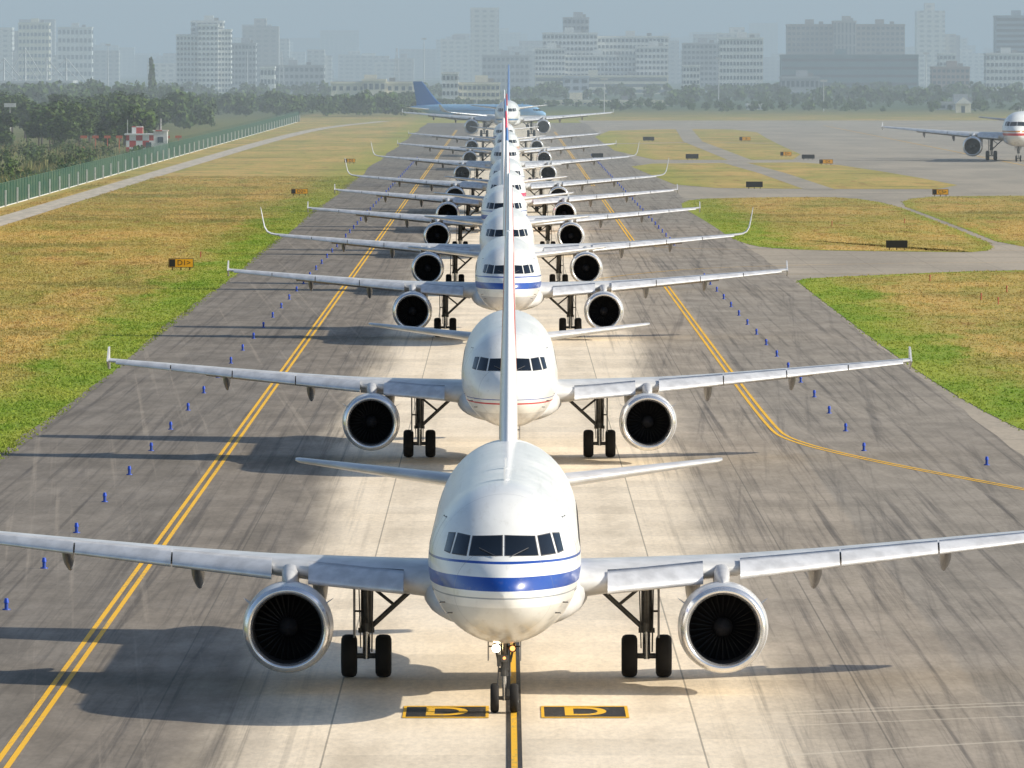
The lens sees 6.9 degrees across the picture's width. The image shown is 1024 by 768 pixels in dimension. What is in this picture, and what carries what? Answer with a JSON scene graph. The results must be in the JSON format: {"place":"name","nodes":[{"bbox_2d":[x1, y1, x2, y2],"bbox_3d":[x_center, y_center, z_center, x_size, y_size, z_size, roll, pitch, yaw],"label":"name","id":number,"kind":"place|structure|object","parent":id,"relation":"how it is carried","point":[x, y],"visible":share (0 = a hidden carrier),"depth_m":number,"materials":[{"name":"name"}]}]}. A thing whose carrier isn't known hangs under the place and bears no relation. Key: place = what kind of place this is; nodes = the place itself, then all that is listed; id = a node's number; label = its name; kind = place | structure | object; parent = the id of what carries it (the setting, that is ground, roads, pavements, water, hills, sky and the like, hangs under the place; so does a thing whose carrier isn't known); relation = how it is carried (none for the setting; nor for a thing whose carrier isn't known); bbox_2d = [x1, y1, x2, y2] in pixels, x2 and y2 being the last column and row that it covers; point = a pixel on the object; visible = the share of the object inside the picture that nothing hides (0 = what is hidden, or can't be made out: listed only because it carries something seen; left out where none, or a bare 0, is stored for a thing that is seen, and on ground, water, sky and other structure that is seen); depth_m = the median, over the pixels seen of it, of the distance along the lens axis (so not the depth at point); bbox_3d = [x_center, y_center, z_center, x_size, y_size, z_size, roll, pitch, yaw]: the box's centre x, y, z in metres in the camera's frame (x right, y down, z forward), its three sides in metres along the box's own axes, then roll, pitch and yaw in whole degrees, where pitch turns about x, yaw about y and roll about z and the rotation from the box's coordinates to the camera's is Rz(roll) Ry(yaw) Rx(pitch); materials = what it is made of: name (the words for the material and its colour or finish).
{"place":"outdoors","nodes":[
{"label":"outdoors","id":0,"kind":"place"},
{"bbox_2d":[18,18,50,79],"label":"apartment building","id":1,"kind":"structure","parent":0,"point":[34,37],"depth_m":5595.46,"materials":[{"name":"white concrete"}]},
{"bbox_2d":[19,25,50,78],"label":"windows","id":2,"kind":"structure","parent":1,"relation":"in","point":[35,26],"depth_m":5594.83,"materials":[{"name":"grey glass"}]},
{"bbox_2d":[57,23,92,83],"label":"apartment building","id":3,"kind":"structure","parent":0,"point":[75,44],"depth_m":5895.31,"materials":[{"name":"white concrete"}]},
{"bbox_2d":[58,30,92,83],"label":"windows","id":4,"kind":"structure","parent":3,"relation":"in","point":[59,31],"depth_m":5894.91,"materials":[{"name":"grey glass"}]},
{"bbox_2d":[0,121,387,225],"bbox_3d":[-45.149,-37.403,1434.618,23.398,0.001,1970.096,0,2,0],"label":"perimeter path","id":5,"kind":"structure","parent":0,"point":[32,211],"depth_m":1189.20,"materials":[{"name":"concrete"}]},
{"bbox_2d":[176,15,232,92],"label":"office tower","id":6,"kind":"structure","parent":0,"point":[204,52],"depth_m":4596.42,"materials":[{"name":"white concrete"}]},
{"bbox_2d":[177,37,196,86],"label":"windows","id":7,"kind":"structure","parent":6,"relation":"in","point":[192,64],"depth_m":4596.57,"materials":[{"name":"grey glass"}]},
{"bbox_2d":[198,27,218,90],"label":"windows","id":8,"kind":"structure","parent":6,"relation":"in","point":[199,33],"depth_m":4594.32,"materials":[{"name":"grey glass"}]},
{"bbox_2d":[219,32,231,91],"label":"windows","id":9,"kind":"structure","parent":6,"relation":"in","point":[219,32],"depth_m":4599.94,"materials":[{"name":"grey glass"}]},
{"bbox_2d":[232,38,256,90],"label":"apartment building","id":10,"kind":"structure","parent":0,"point":[239,64],"depth_m":4796.52,"materials":[{"name":"white concrete"}]},
{"bbox_2d":[232,46,256,88],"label":"windows","id":11,"kind":"structure","parent":10,"relation":"in","point":[243,47],"depth_m":4796.04,"materials":[{"name":"grey glass"}]},
{"bbox_2d":[259,66,275,90],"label":"apartment building","id":12,"kind":"structure","parent":0,"point":[268,75],"depth_m":4297.10,"materials":[{"name":"white concrete"}]},
{"bbox_2d":[264,60,324,92],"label":"office building","id":13,"kind":"structure","parent":0,"point":[295,73],"depth_m":4596.87,"materials":[{"name":"white concrete"}]},
{"bbox_2d":[276,68,324,90],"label":"windows","id":14,"kind":"structure","parent":13,"relation":"in","point":[286,69],"depth_m":4596.57,"materials":[{"name":"grey glass"}]},
{"bbox_2d":[0,3,992,86],"bbox_3d":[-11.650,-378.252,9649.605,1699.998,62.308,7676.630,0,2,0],"label":"distant skyline","id":15,"kind":"structure","parent":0,"point":[336,53],"depth_m":6509.45},
{"bbox_2d":[482,50,529,90],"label":"office building","id":16,"kind":"structure","parent":0,"point":[495,67],"depth_m":4996.59,"materials":[{"name":"white concrete"}]},
{"bbox_2d":[483,58,527,88],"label":"windows","id":17,"kind":"structure","parent":16,"relation":"in","point":[484,59],"depth_m":4996.84,"materials":[{"name":"grey glass"}]},
{"bbox_2d":[0,77,1023,450],"bbox_3d":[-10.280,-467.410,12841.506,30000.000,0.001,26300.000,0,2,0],"label":"ground","id":18,"kind":"structure","parent":0,"point":[318,153],"depth_m":1381.78,"materials":[{"name":"green plant"}]},
{"bbox_2d":[0,113,19,145],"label":"broadleaf tree","id":19,"kind":"object","parent":18,"relation":"on","point":[8,121],"visible":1,"depth_m":1586.48,"materials":[{"name":"green plant"}]},
{"bbox_2d":[5,100,36,140],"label":"broadleaf tree","id":20,"kind":"object","parent":18,"relation":"on","point":[21,114],"visible":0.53,"depth_m":1810.26,"materials":[{"name":"green plant"}]},
{"bbox_2d":[22,110,46,145],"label":"broadleaf tree","id":21,"kind":"object","parent":18,"relation":"on","point":[30,131],"visible":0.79,"depth_m":1615.00,"materials":[{"name":"green plant"}]},
{"bbox_2d":[0,48,85,87],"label":"mast roof terminal","id":22,"kind":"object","parent":18,"relation":"on","point":[65,81],"visible":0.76,"depth_m":3797.06,"materials":[{"name":"white metal"}]},
{"bbox_2d":[29,106,60,150],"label":"broadleaf tree","id":23,"kind":"object","parent":18,"relation":"on","point":[47,112],"visible":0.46,"depth_m":1601.98,"materials":[{"name":"green plant"}]},
{"bbox_2d":[42,113,76,143],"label":"broadleaf tree","id":24,"kind":"object","parent":18,"relation":"on","point":[63,127],"visible":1,"depth_m":1583.48,"materials":[{"name":"green plant"}]},
{"bbox_2d":[49,103,84,144],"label":"broadleaf tree","id":25,"kind":"object","parent":18,"relation":"on","point":[70,111],"visible":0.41,"depth_m":1609.75,"materials":[{"name":"green plant"}]},
{"bbox_2d":[0,135,168,182],"bbox_3d":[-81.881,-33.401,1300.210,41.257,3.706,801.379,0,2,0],"label":"scrub","id":26,"kind":"object","parent":18,"relation":"on","point":[30,152],"visible":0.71,"depth_m":1417.12,"materials":[{"name":"green plant"}]},
{"bbox_2d":[75,108,97,148],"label":"broadleaf tree","id":27,"kind":"object","parent":18,"relation":"on","point":[88,118],"visible":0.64,"depth_m":1629.33,"materials":[{"name":"green plant"}]},
{"bbox_2d":[0,138,176,183],"bbox_3d":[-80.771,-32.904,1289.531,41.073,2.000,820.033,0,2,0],"label":"reeds","id":28,"kind":"object","parent":18,"relation":"on","point":[41,167],"visible":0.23,"depth_m":1441.46,"materials":[{"name":"plant"}]},
{"bbox_2d":[0,78,197,103],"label":"distant trees","id":29,"kind":"object","parent":18,"relation":"on","point":[39,90],"visible":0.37,"depth_m":2857.82,"materials":[{"name":"green plant"}]},
{"bbox_2d":[94,112,123,149],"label":"broadleaf tree","id":30,"kind":"object","parent":18,"relation":"on","point":[103,129],"visible":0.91,"depth_m":1602.92,"materials":[{"name":"green plant"}]},
{"bbox_2d":[116,104,158,135],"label":"broadleaf tree","id":31,"kind":"object","parent":18,"relation":"on","point":[136,116],"visible":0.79,"depth_m":1596.20,"materials":[{"name":"green plant"}]},
{"bbox_2d":[124,119,168,151],"bbox_3d":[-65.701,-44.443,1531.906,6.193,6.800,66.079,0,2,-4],"label":"equipment hut","id":32,"kind":"object","parent":18,"relation":"on","point":[137,136],"visible":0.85,"depth_m":1559.35,"materials":[{"name":"white paint"}]},
{"bbox_2d":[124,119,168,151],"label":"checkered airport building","id":33,"kind":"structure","parent":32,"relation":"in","point":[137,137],"depth_m":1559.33,"materials":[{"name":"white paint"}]},
{"bbox_2d":[0,110,299,207],"bbox_3d":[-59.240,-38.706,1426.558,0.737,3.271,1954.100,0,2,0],"label":"perimeter fence","id":34,"kind":"object","parent":18,"relation":"on","point":[26,188],"visible":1,"depth_m":1286.64,"materials":[{"name":"green"}]},
{"bbox_2d":[147,57,157,97],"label":"cypress tree","id":35,"kind":"object","parent":18,"relation":"on","point":[152,88],"visible":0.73,"depth_m":2897.35,"materials":[{"name":"green plant"}]},
{"bbox_2d":[149,97,172,129],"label":"broadleaf tree","id":36,"kind":"object","parent":18,"relation":"on","point":[164,115],"visible":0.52,"depth_m":1957.18,"materials":[{"name":"green plant"}]},
{"bbox_2d":[0,175,358,458],"bbox_3d":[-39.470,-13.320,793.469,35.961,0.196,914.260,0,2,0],"label":"grass tufts","id":37,"kind":"object","parent":18,"relation":"on","point":[38,295],"visible":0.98,"depth_m":695.93,"materials":[{"name":"plant"}]},
{"bbox_2d":[159,89,218,128],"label":"distant trees","id":38,"kind":"object","parent":18,"relation":"on","point":[188,110],"visible":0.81,"depth_m":2089.65,"materials":[{"name":"green plant"}]},
{"bbox_2d":[195,88,421,116],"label":"distant trees","id":39,"kind":"object","parent":18,"relation":"on","point":[275,102],"visible":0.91,"depth_m":2619.53,"materials":[{"name":"green plant"}]},
{"bbox_2d":[330,75,413,95],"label":"office building","id":40,"kind":"structure","parent":18,"relation":"on","point":[392,82],"depth_m":3447.91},
{"bbox_2d":[441,72,500,103],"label":"airport office","id":41,"kind":"structure","parent":18,"relation":"on","point":[484,87],"depth_m":3349.95,"materials":[{"name":"white concrete"}]},
{"bbox_2d":[0,80,1022,99],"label":"distant trees","id":42,"kind":"object","parent":18,"relation":"on","point":[555,89],"visible":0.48,"depth_m":3807.89,"materials":[{"name":"green plant"}]},
{"bbox_2d":[0,123,1023,767],"bbox_3d":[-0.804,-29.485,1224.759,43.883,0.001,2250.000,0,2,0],"label":"taxiway","id":43,"kind":"structure","parent":18,"relation":"on","point":[912,663],"depth_m":308.76,"materials":[{"name":"concrete"}]},
{"bbox_2d":[402,706,488,717],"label":"surface painted marking","id":44,"kind":"object","parent":43,"relation":"on","point":[445,711],"visible":1,"depth_m":218.88,"materials":[{"name":"black paint"}]},
{"bbox_2d":[406,81,545,126],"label":"airliner","id":45,"kind":"object","parent":43,"relation":"on","point":[427,102],"visible":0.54,"depth_m":2190.00,"materials":[{"name":"blue metal"}]},
{"bbox_2d":[307,118,700,243],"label":"airliner","id":46,"kind":"object","parent":43,"relation":"on","point":[439,232],"visible":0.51,"depth_m":736.85,"materials":[{"name":"white metal"}]},
{"bbox_2d":[408,90,599,155],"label":"airliner","id":47,"kind":"object","parent":43,"relation":"on","point":[497,129],"visible":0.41,"depth_m":1516.79,"materials":[{"name":"white metal"}]},
{"bbox_2d":[371,98,639,180],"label":"airliner","id":48,"kind":"object","parent":43,"relation":"on","point":[495,156],"visible":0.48,"depth_m":1145.68,"materials":[{"name":"white metal"}]},
{"bbox_2d":[334,111,677,229],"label":"airliner","id":49,"kind":"object","parent":43,"relation":"on","point":[449,204],"visible":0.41,"depth_m":843.87,"materials":[{"name":"white metal"}]},
{"bbox_2d":[260,127,752,281],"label":"airliner","id":50,"kind":"object","parent":43,"relation":"on","point":[429,266],"visible":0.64,"depth_m":621.51,"materials":[{"name":"white metal"}]},
{"bbox_2d":[397,93,615,160],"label":"airliner","id":51,"kind":"object","parent":43,"relation":"on","point":[514,139],"visible":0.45,"depth_m":1326.47,"materials":[{"name":"grey paint"},{"name":"bare metal"},{"name":"rubber"}]},
{"bbox_2d":[345,106,668,211],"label":"airliner","id":52,"kind":"object","parent":43,"relation":"on","point":[458,187],"visible":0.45,"depth_m":949.10,"materials":[{"name":"white metal"}]},
{"bbox_2d":[227,140,787,336],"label":"airliner","id":53,"kind":"object","parent":43,"relation":"on","point":[603,306],"visible":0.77,"depth_m":513.06,"materials":[{"name":"white metal"}]},
{"bbox_2d":[483,264,533,273],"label":"cockpit windows","id":54,"kind":"structure","parent":53,"relation":"in","point":[499,269],"depth_m":502.30,"materials":[{"name":"black glass"}]},
{"bbox_2d":[402,64,613,136],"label":"airliner","id":55,"kind":"object","parent":43,"relation":"on","point":[515,118],"visible":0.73,"depth_m":1892.69,"materials":[{"name":"white metal"}]},
{"bbox_2d":[107,173,911,456],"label":"airliner","id":56,"kind":"object","parent":43,"relation":"on","point":[371,419],"visible":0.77,"depth_m":355.08,"materials":[{"name":"white metal"}]},
{"bbox_2d":[472,357,546,370],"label":"cockpit windows","id":57,"kind":"structure","parent":56,"relation":"in","point":[523,364],"depth_m":344.38,"materials":[{"name":"black glass"}]},
{"bbox_2d":[0,230,1023,712],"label":"airliner","id":58,"kind":"object","parent":43,"relation":"on","point":[504,562],"visible":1,"depth_m":225.92,"materials":[{"name":"white metal"}]},
{"bbox_2d":[444,532,563,555],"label":"cockpit windows","id":59,"kind":"structure","parent":58,"relation":"in","point":[481,545],"depth_m":215.35,"materials":[{"name":"black glass"}]},
{"bbox_2d":[0,130,1023,767],"bbox_3d":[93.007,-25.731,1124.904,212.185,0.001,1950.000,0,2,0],"label":"taxiway edge marking","id":60,"kind":"object","parent":43,"relation":"on","point":[66,682],"visible":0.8,"depth_m":336.28,"materials":[{"name":"yellow paint"}]},
{"bbox_2d":[541,706,628,717],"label":"surface painted marking","id":61,"kind":"object","parent":43,"relation":"on","point":[584,711],"visible":1,"depth_m":218.88,"materials":[{"name":"black paint"}]},
{"bbox_2d":[506,126,1020,767],"bbox_3d":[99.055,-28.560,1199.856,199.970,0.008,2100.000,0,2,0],"label":"taxiway centreline","id":62,"kind":"object","parent":43,"relation":"on","point":[512,740],"visible":0.26,"depth_m":216.50,"materials":[{"name":"yellow paint"}]},
{"bbox_2d":[436,96,600,106],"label":"distant trees","id":63,"kind":"object","parent":18,"relation":"on","point":[536,101],"visible":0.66,"depth_m":3153.26,"materials":[{"name":"green plant"}]},
{"bbox_2d":[562,76,589,98],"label":"shed","id":64,"kind":"structure","parent":18,"relation":"on","point":[576,84],"depth_m":3897.59,"materials":[{"name":"white concrete"}]},
{"bbox_2d":[779,70,819,99],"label":"building","id":65,"kind":"structure","parent":18,"relation":"on","point":[802,81],"depth_m":3697.82,"materials":[{"name":"white concrete"}]},
{"bbox_2d":[598,94,1023,111],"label":"distant trees","id":66,"kind":"object","parent":18,"relation":"on","point":[979,102],"visible":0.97,"depth_m":2972.85,"materials":[{"name":"green plant"}]},
{"bbox_2d":[668,84,1023,103],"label":"distant trees","id":67,"kind":"object","parent":18,"relation":"on","point":[926,95],"visible":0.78,"depth_m":3379.88,"materials":[{"name":"green plant"}]},
{"bbox_2d":[779,49,918,95],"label":"office building","id":68,"kind":"structure","parent":18,"relation":"on","point":[841,65],"depth_m":4197.25,"materials":[{"name":"concrete"}]},
{"bbox_2d":[782,59,918,84],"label":"windows","id":69,"kind":"structure","parent":68,"relation":"in","point":[782,59],"depth_m":4197.50,"materials":[{"name":"grey glass"}]},
{"bbox_2d":[684,195,1023,430],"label":"grass tufts","id":70,"kind":"object","parent":18,"relation":"on","point":[858,291],"visible":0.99,"depth_m":639.88,"materials":[{"name":"plant"}]},
{"bbox_2d":[0,0,1023,58],"label":"sky","id":71,"kind":"structure","parent":0,"point":[148,26],"materials":[{"name":"blue"}]},
{"bbox_2d":[534,43,565,74],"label":"building","id":72,"kind":"structure","parent":0,"point":[551,47],"depth_m":4496.81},
{"bbox_2d":[542,27,597,54],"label":"office building","id":73,"kind":"structure","parent":0,"point":[569,31],"depth_m":4526.44,"materials":[{"name":"concrete"}]},
{"bbox_2d":[542,35,597,54],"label":"windows","id":74,"kind":"structure","parent":73,"relation":"attached to","point":[560,42],"depth_m":4526.29,"materials":[{"name":"grey glass"}]},
{"bbox_2d":[562,12,588,31],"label":"building","id":75,"kind":"structure","parent":0,"point":[580,16],"depth_m":4556.03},
{"bbox_2d":[499,93,673,105],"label":"warehouse","id":76,"kind":"structure","parent":0,"point":[575,97],"depth_m":3298.31,"materials":[{"name":"white concrete"}]},
{"bbox_2d":[565,49,635,74],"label":"office building","id":77,"kind":"structure","parent":0,"point":[597,53],"depth_m":4499.89,"materials":[{"name":"concrete"}]},
{"bbox_2d":[566,58,634,74],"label":"windows","id":78,"kind":"structure","parent":77,"relation":"attached to","point":[594,64],"depth_m":4499.78,"materials":[{"name":"grey glass"}]},
{"bbox_2d":[534,70,668,93],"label":"office building","id":79,"kind":"structure","parent":0,"point":[592,73],"depth_m":4477.23,"materials":[{"name":"concrete"}]},
{"bbox_2d":[536,78,666,92],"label":"windows","id":80,"kind":"structure","parent":79,"relation":"attached to","point":[614,79],"depth_m":4477.11,"materials":[{"name":"grey glass"}]},
{"bbox_2d":[597,31,668,54],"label":"office building","id":81,"kind":"structure","parent":0,"point":[630,35],"depth_m":4536.45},
{"bbox_2d":[635,41,668,74],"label":"building","id":82,"kind":"structure","parent":0,"point":[655,45],"depth_m":4496.83,"materials":[{"name":"concrete"}]},
{"bbox_2d":[681,65,700,90],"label":"office building","id":83,"kind":"structure","parent":0,"point":[690,74],"depth_m":3997.43,"materials":[{"name":"white concrete"}]},
{"bbox_2d":[682,38,718,91],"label":"office building","id":84,"kind":"structure","parent":0,"point":[703,53],"depth_m":4696.69,"materials":[{"name":"white concrete"}]},
{"bbox_2d":[682,46,718,90],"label":"windows","id":85,"kind":"structure","parent":84,"relation":"in","point":[689,52],"depth_m":4696.39,"materials":[{"name":"grey glass"}]},
{"bbox_2d":[616,128,835,189],"bbox_3d":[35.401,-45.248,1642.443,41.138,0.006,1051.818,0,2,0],"label":"service road","id":86,"kind":"structure","parent":0,"point":[689,136],"depth_m":1405.96,"materials":[{"name":"asphalt"}]},
{"bbox_2d":[718,32,763,89],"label":"apartment building","id":87,"kind":"structure","parent":0,"point":[741,56],"depth_m":4297.02,"materials":[{"name":"white concrete"}]},
{"bbox_2d":[718,41,761,85],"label":"windows","id":88,"kind":"structure","parent":87,"relation":"in","point":[724,56],"depth_m":4297.04,"materials":[{"name":"grey glass"}]},
{"bbox_2d":[578,120,1023,455],"bbox_3d":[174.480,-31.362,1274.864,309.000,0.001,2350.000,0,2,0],"label":"apron pavement","id":89,"kind":"structure","parent":0,"point":[965,174],"depth_m":1281.45,"materials":[{"name":"concrete"}]},
{"bbox_2d":[595,129,800,159],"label":"grass island","id":90,"kind":"structure","parent":89,"relation":"on","point":[661,146],"depth_m":1731.65,"materials":[{"name":"plant"}]},
{"bbox_2d":[631,162,954,188],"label":"grass island","id":91,"kind":"structure","parent":89,"relation":"on","point":[717,175],"depth_m":1246.45,"materials":[{"name":"plant"}]},
{"bbox_2d":[682,197,992,251],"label":"grass island","id":92,"kind":"structure","parent":89,"relation":"on","point":[701,216],"depth_m":877.60,"materials":[{"name":"plant"}]},
{"bbox_2d":[798,270,1023,429],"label":"grass island","id":93,"kind":"structure","parent":89,"relation":"on","point":[973,350],"depth_m":544.98,"materials":[{"name":"plant"}]},
{"bbox_2d":[881,109,1023,161],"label":"airliner","id":94,"kind":"object","parent":89,"relation":"on","point":[1012,133],"visible":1,"depth_m":1442.34,"materials":[{"name":"white paint"},{"name":"red paint"},{"name":"bare metal"}]},
{"bbox_2d":[903,196,1023,245],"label":"grass island","id":95,"kind":"structure","parent":89,"relation":"on","point":[978,210],"depth_m":947.65,"materials":[{"name":"plant"}]},
{"bbox_2d":[785,19,832,53],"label":"office building","id":96,"kind":"structure","parent":0,"point":[809,23],"depth_m":4896.20,"materials":[{"name":"concrete"}]},
{"bbox_2d":[786,27,831,51],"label":"windows","id":97,"kind":"structure","parent":96,"relation":"attached to","point":[807,33],"depth_m":4896.04,"materials":[{"name":"grey glass"}]},
{"bbox_2d":[831,16,856,53],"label":"building","id":98,"kind":"structure","parent":0,"point":[848,20],"depth_m":4891.16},
{"bbox_2d":[856,19,904,53],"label":"office building","id":99,"kind":"structure","parent":0,"point":[879,23],"depth_m":4896.21,"materials":[{"name":"concrete"}]},
{"bbox_2d":[857,27,903,50],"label":"windows","id":100,"kind":"structure","parent":99,"relation":"attached to","point":[878,33],"depth_m":4896.07,"materials":[{"name":"grey glass"}]},
{"bbox_2d":[930,61,969,96],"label":"apartment building","id":101,"kind":"structure","parent":0,"point":[952,72],"depth_m":4097.49,"materials":[{"name":"white concrete"}]},
{"bbox_2d":[983,47,1023,94],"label":"apartment building","id":102,"kind":"structure","parent":0,"point":[1004,67],"depth_m":4297.28,"materials":[{"name":"white concrete"}]},
{"bbox_2d":[984,56,1023,90],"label":"windows","id":103,"kind":"structure","parent":102,"relation":"in","point":[992,57],"depth_m":4297.04,"materials":[{"name":"grey glass"}]},
{"bbox_2d":[993,10,1023,52],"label":"office tower","id":104,"kind":"structure","parent":0,"point":[1008,30],"depth_m":4596.37,"materials":[{"name":"grey concrete"}]},
{"bbox_2d":[996,18,1023,52],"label":"windows","id":105,"kind":"structure","parent":104,"relation":"in","point":[998,19],"depth_m":4596.57,"materials":[{"name":"grey glass"}]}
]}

